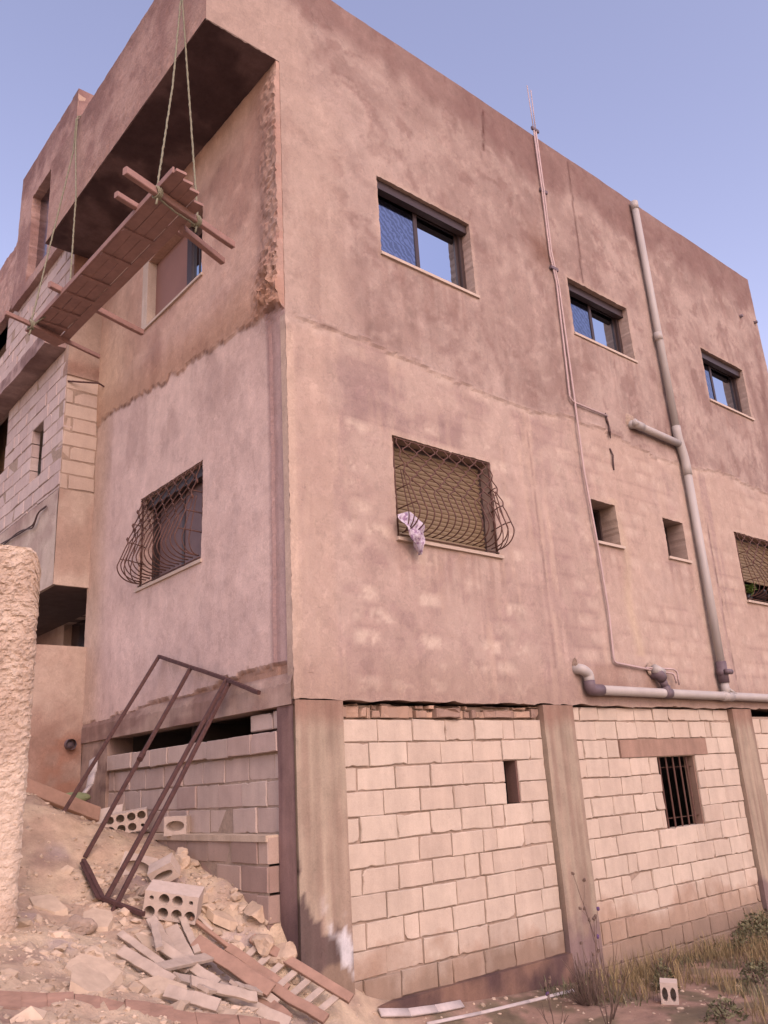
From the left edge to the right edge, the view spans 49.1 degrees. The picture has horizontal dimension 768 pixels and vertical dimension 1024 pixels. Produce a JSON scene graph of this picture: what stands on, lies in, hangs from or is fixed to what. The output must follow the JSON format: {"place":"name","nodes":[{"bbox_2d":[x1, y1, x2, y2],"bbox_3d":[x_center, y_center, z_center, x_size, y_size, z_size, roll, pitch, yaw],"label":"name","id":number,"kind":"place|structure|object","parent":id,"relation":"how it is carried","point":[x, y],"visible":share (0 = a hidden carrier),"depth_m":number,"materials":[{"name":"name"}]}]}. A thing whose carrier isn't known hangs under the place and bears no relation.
{"place":"outdoors","nodes":[
{"label":"outdoors","id":0,"kind":"place"},
{"bbox_2d":[164,815,190,835],"bbox_3d":[-1.922,2.921,7.830,0.220,0.170,0.120,-6,-18,8],"label":"half block","id":1,"kind":"object","parent":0,"point":[173,825],"depth_m":7.79,"materials":[{"name":"grey concrete"}]},
{"bbox_2d":[0,792,767,1023],"bbox_3d":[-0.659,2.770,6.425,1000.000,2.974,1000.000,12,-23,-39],"label":"ground","id":2,"kind":"structure","parent":0,"point":[64,847],"depth_m":6.70,"materials":[{"name":"beige soil"}]},
{"bbox_2d":[0,544,40,934],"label":"stucco wall","id":3,"kind":"structure","parent":2,"relation":"on","point":[20,572],"depth_m":5.75,"materials":[{"name":"paint"}]},
{"bbox_2d":[29,894,67,915],"bbox_3d":[-2.435,2.866,6.098,0.220,0.154,0.244,12,-23,-39],"label":"plaster fragment","id":4,"kind":"object","parent":2,"relation":"on","point":[51,903],"visible":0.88,"depth_m":6.09,"materials":[{"name":"stone"}]},
{"bbox_2d":[27,644,85,792],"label":"yard wall","id":5,"kind":"structure","parent":2,"relation":"on","point":[54,753],"depth_m":9.89,"materials":[{"name":"paint"}]},
{"bbox_2d":[26,778,100,821],"bbox_3d":[-3.213,2.727,8.082,1.061,0.557,0.124,13,-24,-41],"label":"plank","id":6,"kind":"object","parent":2,"relation":"on","point":[60,799],"visible":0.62,"depth_m":8.13,"materials":[{"name":"brown wood"}]},
{"bbox_2d":[66,792,90,800],"bbox_3d":[-3.227,2.956,8.651,0.410,0.138,0.192,1,-19,-14],"label":"sack","id":7,"kind":"object","parent":2,"relation":"on","point":[83,796],"visible":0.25,"depth_m":8.64,"materials":[{"name":"green fabric"}]},
{"bbox_2d":[82,757,97,792],"bbox_3d":[-3.147,2.826,8.991,0.123,0.440,0.452,-1,-18,-6],"label":"plastic sheet","id":8,"kind":"object","parent":7,"relation":"on","point":[91,779],"visible":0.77,"depth_m":9.00,"materials":[{"name":"white plastic"}]},
{"bbox_2d":[66,914,97,934],"bbox_3d":[-2.093,2.880,5.857,0.223,0.144,0.155,-5,-18,5],"label":"rock","id":9,"kind":"object","parent":2,"relation":"on","point":[79,924],"visible":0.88,"depth_m":5.80,"materials":[{"name":"beige stone"}]},
{"bbox_2d":[69,962,112,996],"bbox_3d":[-1.582,2.522,4.494,0.208,0.180,0.302,-5,-18,4],"label":"plaster fragment","id":10,"kind":"object","parent":2,"relation":"on","point":[86,979],"visible":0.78,"depth_m":4.48,"materials":[{"name":"stone"}]},
{"bbox_2d":[80,945,104,957],"bbox_3d":[-1.821,2.783,5.268,0.144,0.124,0.182,8,-21,-32],"label":"rock","id":11,"kind":"object","parent":2,"relation":"on","point":[95,950],"visible":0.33,"depth_m":5.22,"materials":[{"name":"stone"}]},
{"bbox_2d":[65,953,122,986],"bbox_3d":[-1.687,2.688,4.885,0.326,0.196,0.240,-13,-20,26],"label":"plaster fragment","id":12,"kind":"object","parent":2,"relation":"on","point":[111,972],"visible":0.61,"depth_m":4.93,"materials":[{"name":"stone"}]},
{"bbox_2d":[83,908,113,931],"bbox_3d":[-2.040,2.922,5.996,0.217,0.158,0.254,2,-19,-16],"label":"plaster fragment","id":13,"kind":"object","parent":2,"relation":"on","point":[103,919],"visible":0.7,"depth_m":6.01,"materials":[{"name":"stone"}]},
{"bbox_2d":[89,804,124,823],"bbox_3d":[-2.783,3.054,8.367,0.396,0.262,0.221,-3,-18,-2],"label":"hollow block","id":14,"kind":"object","parent":2,"relation":"on","point":[118,808],"visible":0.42,"depth_m":8.40,"materials":[{"name":"grey concrete"}]},
{"bbox_2d":[104,807,148,832],"bbox_3d":[-2.515,3.027,8.216,0.400,0.190,0.180,-6,-11,-15],"label":"hollow block","id":15,"kind":"object","parent":2,"relation":"on","point":[133,820],"depth_m":8.18,"materials":[{"name":"grey concrete"}]},
{"bbox_2d":[119,851,157,876],"bbox_3d":[-2.038,2.950,6.963,0.280,0.200,0.100,15,-30,-5],"label":"broken block","id":16,"kind":"object","parent":2,"relation":"on","point":[146,862],"depth_m":6.96,"materials":[{"name":"grey concrete"}]},
{"bbox_2d":[0,990,279,1023],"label":"curb","id":17,"kind":"object","parent":2,"relation":"on","point":[12,1000],"visible":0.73,"depth_m":4.34,"materials":[{"name":"beige concrete"}]},
{"bbox_2d":[117,930,164,962],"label":"plank","id":18,"kind":"object","parent":2,"relation":"on","point":[137,945],"visible":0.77,"depth_m":5.71,"materials":[{"name":"grey wood"}]},
{"bbox_2d":[149,920,162,950],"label":"plank","id":19,"kind":"object","parent":18,"relation":"on","point":[156,935],"visible":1,"depth_m":5.82,"materials":[{"name":"grey wood"}]},
{"bbox_2d":[136,884,148,896],"bbox_3d":[-1.882,2.977,6.614,0.150,0.082,0.114,12,-23,-39],"label":"rock","id":20,"kind":"object","parent":2,"relation":"on","point":[141,891],"visible":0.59,"depth_m":6.57,"materials":[{"name":"beige stone"}]},
{"bbox_2d":[116,945,176,980],"bbox_3d":[-1.515,2.886,5.346,0.443,0.223,0.079,-11,-19,22],"label":"plank","id":21,"kind":"object","parent":2,"relation":"on","point":[150,968],"visible":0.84,"depth_m":5.34,"materials":[{"name":"grey wood"}]},
{"bbox_2d":[134,934,164,956],"bbox_3d":[-1.624,3.026,5.859,0.164,0.163,0.233,12,-23,-39],"label":"plaster fragment","id":22,"kind":"object","parent":2,"relation":"on","point":[147,941],"visible":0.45,"depth_m":5.86,"materials":[{"name":"stone"}]},
{"bbox_2d":[62,655,260,916],"bbox_3d":[-2.088,2.203,7.345,1.105,2.226,2.065,12,-23,-39],"label":"metal frame","id":23,"kind":"object","parent":2,"relation":"on","point":[215,704],"visible":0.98,"depth_m":7.17,"materials":[{"name":"metal"}]},
{"bbox_2d":[138,975,186,1002],"bbox_3d":[-1.320,2.875,5.037,0.318,0.150,0.167,-5,-18,4],"label":"plaster fragment","id":24,"kind":"object","parent":2,"relation":"on","point":[149,984],"visible":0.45,"depth_m":5.06,"materials":[{"name":"stone"}]},
{"bbox_2d":[146,915,178,971],"bbox_3d":[-1.548,3.032,5.926,0.082,0.302,0.553,10,-22,-35],"label":"plank","id":25,"kind":"object","parent":2,"relation":"on","point":[165,937],"visible":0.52,"depth_m":6.01,"materials":[{"name":"grey wood"}]},
{"bbox_2d":[147,853,180,881],"bbox_3d":[-1.796,2.931,6.867,0.210,0.150,0.140,-27,12,-4],"label":"half block","id":26,"kind":"object","parent":2,"relation":"on","point":[167,868],"depth_m":6.82,"materials":[{"name":"beige concrete"}]},
{"bbox_2d":[143,879,204,924],"bbox_3d":[-1.583,2.933,6.325,0.400,0.200,0.200,8,-2,0],"label":"hollow block","id":27,"kind":"object","parent":2,"relation":"on","point":[162,898],"depth_m":6.25,"materials":[{"name":"beige concrete"}]},
{"bbox_2d":[165,923,193,955],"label":"plank","id":28,"kind":"object","parent":2,"relation":"on","point":[174,933],"visible":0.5,"depth_m":6.01,"materials":[{"name":"grey wood"}]},
{"bbox_2d":[175,847,187,854],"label":"rock","id":29,"kind":"object","parent":2,"relation":"on","point":[182,850],"visible":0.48,"depth_m":7.39,"materials":[{"name":"stone"}]},
{"bbox_2d":[174,853,190,868],"bbox_3d":[-1.753,3.018,7.241,0.192,0.153,0.107,-11,-19,21],"label":"rock","id":30,"kind":"object","parent":2,"relation":"on","point":[183,860],"visible":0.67,"depth_m":7.20,"materials":[{"name":"stone"}]},
{"bbox_2d":[162,984,220,1012],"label":"plank","id":31,"kind":"object","parent":2,"relation":"on","point":[201,1000],"visible":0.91,"depth_m":4.86,"materials":[{"name":"grey wood"}]},
{"bbox_2d":[191,912,213,930],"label":"plank","id":32,"kind":"object","parent":2,"relation":"on","point":[202,920],"visible":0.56,"depth_m":6.30,"materials":[{"name":"brown wood"}]},
{"bbox_2d":[202,892,207,903],"bbox_3d":[-1.519,3.019,6.611,0.184,0.135,0.200,-11,-19,23],"label":"plaster fragment","id":33,"kind":"object","parent":2,"relation":"on","point":[205,898],"visible":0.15,"depth_m":6.63,"materials":[{"name":"stone"}]},
{"bbox_2d":[202,903,217,910],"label":"rock","id":34,"kind":"object","parent":2,"relation":"on","point":[212,907],"visible":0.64,"depth_m":6.49,"materials":[{"name":"stone"}]},
{"bbox_2d":[206,908,236,930],"bbox_3d":[-1.248,3.140,6.469,0.213,0.183,0.154,12,-23,-39],"label":"plaster fragment","id":35,"kind":"object","parent":2,"relation":"on","point":[223,919],"visible":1,"depth_m":6.43,"materials":[{"name":"stone"}]},
{"bbox_2d":[223,942,244,950],"bbox_3d":[-1.127,3.264,6.262,0.162,0.107,0.137,12,-23,-39],"label":"rock","id":36,"kind":"object","parent":2,"relation":"on","point":[240,945],"visible":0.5,"depth_m":6.25,"materials":[{"name":"stone"}]},
{"bbox_2d":[211,979,291,1023],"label":"plank","id":37,"kind":"object","parent":2,"relation":"on","point":[265,1011],"visible":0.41,"depth_m":5.43,"materials":[{"name":"grey wood"}]},
{"bbox_2d":[172,972,228,985],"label":"plank","id":38,"kind":"object","parent":37,"relation":"on","point":[183,979],"visible":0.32,"depth_m":5.35,"materials":[{"name":"grey wood"}]},
{"bbox_2d":[152,940,220,982],"bbox_3d":[-1.346,3.064,5.712,0.514,0.298,0.072,-9,-19,18],"label":"plank","id":39,"kind":"object","parent":38,"relation":"on","point":[171,952],"visible":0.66,"depth_m":5.69,"materials":[{"name":"grey wood"}]},
{"bbox_2d":[155,953,213,970],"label":"plank","id":40,"kind":"object","parent":39,"relation":"on","point":[182,962],"visible":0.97,"depth_m":5.62,"materials":[{"name":"grey wood"}]},
{"bbox_2d":[179,967,190,972],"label":"plank","id":41,"kind":"object","parent":39,"relation":"on","point":[186,969],"visible":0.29,"depth_m":5.63,"materials":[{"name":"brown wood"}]},
{"bbox_2d":[178,916,200,954],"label":"plank","id":42,"kind":"object","parent":41,"relation":"on","point":[188,933],"visible":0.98,"depth_m":6.09,"materials":[{"name":"grey wood"}]},
{"bbox_2d":[197,984,216,993],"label":"plank","id":43,"kind":"object","parent":37,"relation":"on","point":[206,989],"visible":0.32,"depth_m":5.19,"materials":[{"name":"grey wood"}]},
{"bbox_2d":[190,975,257,1003],"bbox_3d":[-1.010,3.018,5.316,0.474,0.230,0.071,9,-22,-34],"label":"plank","id":44,"kind":"object","parent":43,"relation":"on","point":[235,992],"visible":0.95,"depth_m":5.31,"materials":[{"name":"grey wood"}]},
{"bbox_2d":[244,901,264,922],"bbox_3d":[-0.987,3.121,6.560,0.235,0.167,0.229,12,-23,-39],"label":"rock","id":45,"kind":"object","parent":2,"relation":"on","point":[253,910],"visible":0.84,"depth_m":6.49,"materials":[{"name":"beige stone"}]},
{"bbox_2d":[249,934,274,956],"bbox_3d":[-0.933,3.253,6.301,0.266,0.162,0.162,-10,-19,20],"label":"rock","id":46,"kind":"object","parent":2,"relation":"on","point":[263,944],"visible":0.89,"depth_m":6.24,"materials":[{"name":"yellow stone"}]},
{"bbox_2d":[257,996,292,1017],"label":"plank","id":47,"kind":"object","parent":2,"relation":"on","point":[275,1005],"visible":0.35,"depth_m":5.68,"materials":[{"name":"brown wood"}]},
{"bbox_2d":[217,965,279,1002],"bbox_3d":[-0.946,3.279,5.849,0.486,0.277,0.066,-11,-19,22],"label":"plank","id":48,"kind":"object","parent":47,"relation":"on","point":[271,997],"visible":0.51,"depth_m":5.76,"materials":[{"name":"grey wood"}]},
{"bbox_2d":[190,935,275,997],"bbox_3d":[-1.065,3.180,5.899,0.635,0.381,0.098,-9,-19,17],"label":"plank","id":49,"kind":"object","parent":48,"relation":"on","point":[237,968],"visible":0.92,"depth_m":5.88,"materials":[{"name":"brown wood"}]},
{"bbox_2d":[229,979,262,995],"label":"plank","id":50,"kind":"object","parent":49,"relation":"on","point":[244,986],"visible":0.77,"depth_m":5.58,"materials":[{"name":"grey wood"}]},
{"bbox_2d":[267,941,296,967],"bbox_3d":[-0.766,3.297,6.254,0.253,0.171,0.178,2,-19,-17],"label":"rock","id":51,"kind":"object","parent":2,"relation":"on","point":[287,950],"visible":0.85,"depth_m":6.22,"materials":[{"name":"yellow stone"}]},
{"bbox_2d":[243,934,353,1023],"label":"broken pallet","id":52,"kind":"object","parent":2,"relation":"on","point":[306,1006],"visible":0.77,"depth_m":6.00,"materials":[{"name":"brown wood"}]},
{"bbox_2d":[225,943,290,988],"bbox_3d":[-0.921,3.312,6.103,0.509,0.324,0.073,-9,-19,17],"label":"plank","id":53,"kind":"object","parent":52,"relation":"on","point":[240,954],"visible":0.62,"depth_m":6.12,"materials":[{"name":"brown wood"}]},
{"bbox_2d":[189,916,229,947],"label":"plank","id":54,"kind":"object","parent":53,"relation":"on","point":[212,934],"visible":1,"depth_m":6.23,"materials":[{"name":"brown wood"}]},
{"bbox_2d":[0,0,767,1007],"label":"unfinished building","id":55,"kind":"structure","parent":2,"relation":"on","point":[518,372],"depth_m":9.24,"materials":[{"name":"paint"}]},
{"bbox_2d":[27,115,80,334],"bbox_3d":[-3.830,-3.651,10.226,0.583,3.745,1.483,-2,-18,-6],"label":"rope","id":56,"kind":"object","parent":55,"relation":"hanging from","point":[32,322],"visible":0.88,"depth_m":10.02,"materials":[{"name":"beige fabric"}]},
{"bbox_2d":[116,462,202,592],"bbox_3d":[-2.354,0.170,9.087,0.511,1.117,1.530,12,-23,-39],"label":"window","id":57,"kind":"structure","parent":55,"relation":"in","point":[176,531],"depth_m":9.15,"materials":[{"name":"brown metal"}]},
{"bbox_2d":[141,226,202,330],"bbox_3d":[-2.477,-2.905,10.178,0.260,1.020,1.570,12,-23,-39],"label":"window","id":58,"kind":"structure","parent":55,"relation":"in","point":[164,282],"depth_m":10.35,"materials":[{"name":"brown metal"}]},
{"bbox_2d":[152,0,201,232],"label":"rope","id":59,"kind":"object","parent":55,"relation":"hanging from","point":[159,196],"visible":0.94,"depth_m":8.06,"materials":[{"name":"beige fabric"}]},
{"bbox_2d":[4,166,234,358],"bbox_3d":[-2.711,-2.452,8.651,1.465,0.188,3.429,12,-23,-39],"label":"hanging scaffold","id":60,"kind":"object","parent":59,"relation":"hanging from","point":[133,244],"visible":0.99,"depth_m":8.33,"materials":[{"name":"brown wood"}]},
{"bbox_2d":[398,511,424,554],"bbox_3d":[0.251,0.178,8.089,0.322,0.430,0.145,12,-23,-39],"label":"cloth","id":61,"kind":"object","parent":55,"relation":"hanging from","point":[417,536],"visible":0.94,"depth_m":8.10,"materials":[{"name":"white fabric"}]},
{"bbox_2d":[376,179,479,298],"bbox_3d":[0.457,-3.136,9.766,1.530,1.057,0.230,12,-23,-39],"label":"window","id":62,"kind":"structure","parent":55,"relation":"in","point":[414,235],"depth_m":9.85,"materials":[{"name":"glass"}]},
{"bbox_2d":[392,437,514,558],"bbox_3d":[0.684,-0.150,8.682,1.500,1.112,0.511,12,-23,-39],"label":"window","id":63,"kind":"structure","parent":55,"relation":"in","point":[445,494],"depth_m":8.78,"materials":[{"name":"brown metal"}]},
{"bbox_2d":[568,283,637,362],"bbox_3d":[3.001,-2.659,11.885,1.460,0.907,0.250,12,-23,-39],"label":"window","id":64,"kind":"structure","parent":55,"relation":"in","point":[595,320],"depth_m":12.02,"materials":[{"name":"glass"}]},
{"bbox_2d":[592,509,625,549],"bbox_3d":[2.701,0.184,10.603,0.570,0.592,0.335,12,-23,-39],"label":"window","id":65,"kind":"structure","parent":55,"relation":"in","point":[597,515],"depth_m":10.82,"materials":[{"name":"brown metal"}]},
{"bbox_2d":[664,527,692,563],"bbox_3d":[3.911,0.424,11.599,0.560,0.592,0.335,12,-23,-39],"label":"window","id":66,"kind":"structure","parent":55,"relation":"in","point":[669,557],"depth_m":11.51,"materials":[{"name":"brown metal"}]},
{"bbox_2d":[701,351,754,420],"bbox_3d":[5.636,-2.091,14.024,1.440,0.967,0.230,12,-23,-39],"label":"window","id":67,"kind":"structure","parent":55,"relation":"in","point":[721,378],"depth_m":14.20,"materials":[{"name":"glass"}]},
{"bbox_2d":[734,533,767,605],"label":"window","id":68,"kind":"structure","parent":55,"relation":"in","point":[753,556],"depth_m":13.02,"materials":[{"name":"brown metal"}]},
{"bbox_2d":[745,583,756,599],"bbox_3d":[5.452,1.194,12.504,0.231,0.259,0.234,-3,-18,-2],"label":"potted plant","id":69,"kind":"object","parent":55,"relation":"on","point":[750,590],"visible":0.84,"depth_m":12.49,"materials":[{"name":"green plant"}]},
{"bbox_2d":[753,590,766,601],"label":"plastic bag","id":70,"kind":"object","parent":55,"relation":"on","point":[762,592],"visible":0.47,"depth_m":12.65,"materials":[{"name":"plastic"}]},
{"bbox_2d":[0,792,767,1023],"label":"rubble","id":71,"kind":"object","parent":2,"relation":"on","point":[29,1015],"visible":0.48,"depth_m":5.57,"materials":[{"name":"stone"}]},
{"bbox_2d":[378,1000,464,1016],"bbox_3d":[0.307,3.961,6.710,0.897,0.162,0.060,12,-23,-39],"label":"plastic strip","id":72,"kind":"object","parent":2,"relation":"on","point":[422,1010],"visible":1,"depth_m":6.68,"materials":[{"name":"white plastic"}]},
{"bbox_2d":[426,989,574,1023],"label":"plastic strip","id":73,"kind":"object","parent":2,"relation":"on","point":[454,1018],"visible":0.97,"depth_m":6.97,"materials":[{"name":"white plastic"}]},
{"bbox_2d":[536,976,568,1023],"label":"thistle","id":74,"kind":"object","parent":2,"relation":"on","point":[545,985],"visible":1,"depth_m":6.44,"materials":[{"name":"brown plant"}]},
{"bbox_2d":[561,952,613,1007],"bbox_3d":[1.779,4.019,7.255,0.389,0.428,0.505,-15,-21,33],"label":"dry bush","id":75,"kind":"object","parent":2,"relation":"on","point":[589,995],"visible":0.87,"depth_m":7.18,"materials":[{"name":"brown plant"}]},
{"bbox_2d":[571,872,617,1023],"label":"thistle","id":76,"kind":"object","parent":2,"relation":"on","point":[590,969],"visible":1,"depth_m":6.54,"materials":[{"name":"brown plant"}]},
{"bbox_2d":[578,907,634,1019],"bbox_3d":[1.852,3.667,6.834,0.224,0.844,0.386,12,-23,-39],"label":"thistle","id":77,"kind":"object","parent":2,"relation":"on","point":[618,980],"visible":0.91,"depth_m":6.79,"materials":[{"name":"brown plant"}]},
{"bbox_2d":[540,935,767,1007],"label":"ground weeds","id":78,"kind":"object","parent":2,"relation":"on","point":[554,988],"visible":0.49,"depth_m":7.67,"materials":[{"name":"plant"}]},
{"bbox_2d":[651,957,678,992],"bbox_3d":[2.517,4.162,7.558,0.278,0.291,0.252,12,-23,-39],"label":"shrub","id":79,"kind":"object","parent":2,"relation":"on","point":[658,976],"visible":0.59,"depth_m":7.56,"materials":[{"name":"green plant"}]},
{"bbox_2d":[648,949,683,977],"bbox_3d":[2.703,4.375,8.132,0.424,0.257,0.310,12,-23,-39],"label":"dry bush","id":80,"kind":"object","parent":2,"relation":"on","point":[671,964],"visible":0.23,"depth_m":8.14,"materials":[{"name":"brown plant"}]},
{"bbox_2d":[660,978,678,1004],"bbox_3d":[2.414,4.063,7.110,0.140,0.180,0.140,-6,-15,17],"label":"hollow block","id":81,"kind":"object","parent":2,"relation":"on","point":[669,990],"depth_m":7.07,"materials":[{"name":"beige concrete"}]},
{"bbox_2d":[576,903,767,1023],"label":"dry grass","id":82,"kind":"structure","parent":2,"relation":"on","point":[725,951],"depth_m":7.97,"materials":[{"name":"plant"}]},
{"bbox_2d":[699,993,748,1023],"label":"shrub","id":83,"kind":"object","parent":2,"relation":"on","point":[717,1010],"visible":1,"depth_m":6.49,"materials":[{"name":"green plant"}]},
{"bbox_2d":[726,908,767,954],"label":"shrub","id":84,"kind":"object","parent":2,"relation":"on","point":[760,926],"visible":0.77,"depth_m":8.98,"materials":[{"name":"green plant"}]},
{"bbox_2d":[736,954,767,987],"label":"shrub","id":85,"kind":"object","parent":2,"relation":"on","point":[747,970],"visible":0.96,"depth_m":7.64,"materials":[{"name":"green plant"}]},
{"bbox_2d":[0,0,767,369],"label":"sky","id":86,"kind":"structure","parent":0,"point":[663,102],"materials":[{"name":"blue"}]}
]}

